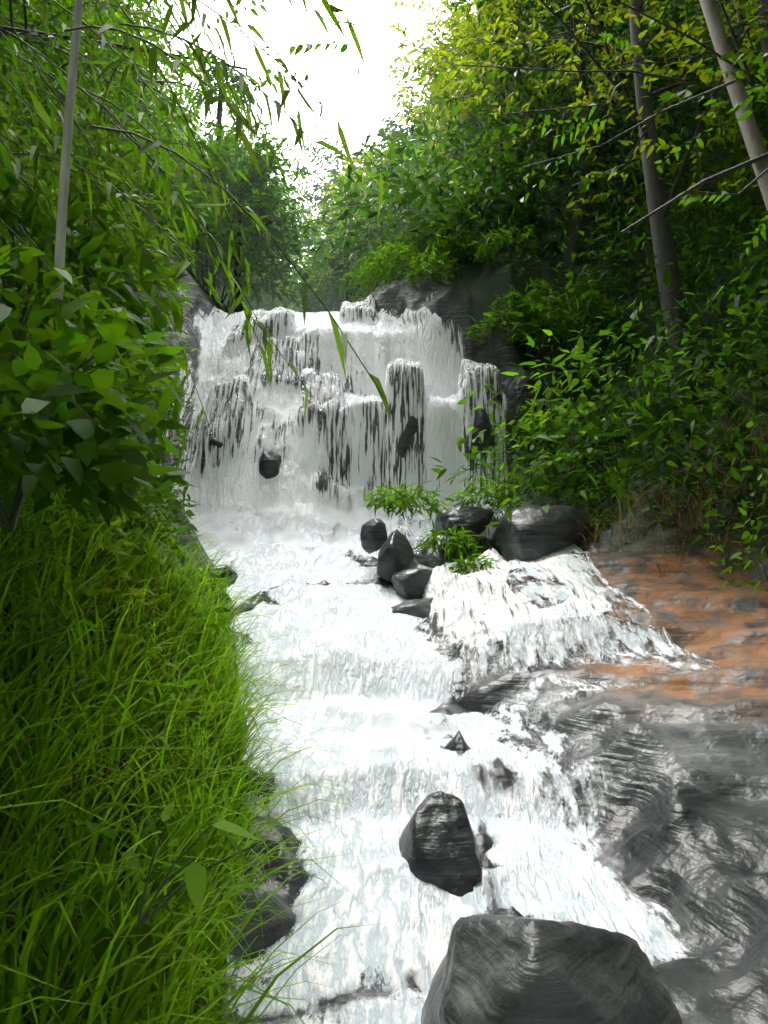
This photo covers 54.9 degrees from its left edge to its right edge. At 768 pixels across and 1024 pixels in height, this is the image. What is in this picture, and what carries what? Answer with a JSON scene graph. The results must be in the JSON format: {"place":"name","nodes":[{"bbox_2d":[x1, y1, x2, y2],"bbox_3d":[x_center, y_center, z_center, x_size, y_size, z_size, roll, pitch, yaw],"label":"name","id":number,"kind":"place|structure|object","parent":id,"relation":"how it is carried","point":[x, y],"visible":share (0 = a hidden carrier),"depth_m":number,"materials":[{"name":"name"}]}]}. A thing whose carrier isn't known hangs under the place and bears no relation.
{"place":"outdoors","nodes":[
{"label":"outdoors","id":0,"kind":"place"},
{"bbox_2d":[99,0,585,281],"label":"sky","id":1,"kind":"structure","parent":0,"point":[332,77],"materials":[{"name":"white"}]},
{"bbox_2d":[0,74,767,367],"bbox_3d":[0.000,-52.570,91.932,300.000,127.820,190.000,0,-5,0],"label":"terrain","id":2,"kind":"structure","parent":0,"point":[732,215],"depth_m":18.64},
{"bbox_2d":[0,171,767,1023],"bbox_3d":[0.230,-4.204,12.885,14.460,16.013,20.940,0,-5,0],"label":"bedrock","id":3,"kind":"structure","parent":2,"relation":"on","point":[680,757],"depth_m":7.83,"materials":[{"name":"grey stone"}]},
{"bbox_2d":[113,288,719,1023],"bbox_3d":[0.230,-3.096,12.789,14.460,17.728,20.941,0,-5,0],"label":"water stream","id":4,"kind":"structure","parent":3,"relation":"on","point":[377,678],"depth_m":8.62,"materials":[{"name":"white liquid"}]},
{"bbox_2d":[202,405,682,1023],"bbox_3d":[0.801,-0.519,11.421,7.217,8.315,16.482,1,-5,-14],"label":"boulder","id":5,"kind":"object","parent":3,"relation":"on","point":[496,969],"visible":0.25,"depth_m":3.18,"materials":[{"name":"grey stone"}]},
{"bbox_2d":[0,288,767,1023],"bbox_3d":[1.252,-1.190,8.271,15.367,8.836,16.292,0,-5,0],"label":"grass","id":6,"kind":"structure","parent":2,"relation":"on","point":[124,988],"depth_m":3.69,"materials":[{"name":"green plant"}]},
{"bbox_2d":[0,0,767,945],"bbox_3d":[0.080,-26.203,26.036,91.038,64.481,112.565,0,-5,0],"label":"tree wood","id":7,"kind":"object","parent":2,"relation":"on","point":[658,204],"visible":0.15,"depth_m":7.67,"materials":[{"name":"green plant"}]},
{"bbox_2d":[0,0,767,973],"bbox_3d":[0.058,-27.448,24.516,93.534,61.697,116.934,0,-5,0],"label":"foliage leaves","id":8,"kind":"object","parent":7,"relation":"attached to","point":[50,406],"visible":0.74,"depth_m":12.31,"materials":[{"name":"green plant"}]}
]}

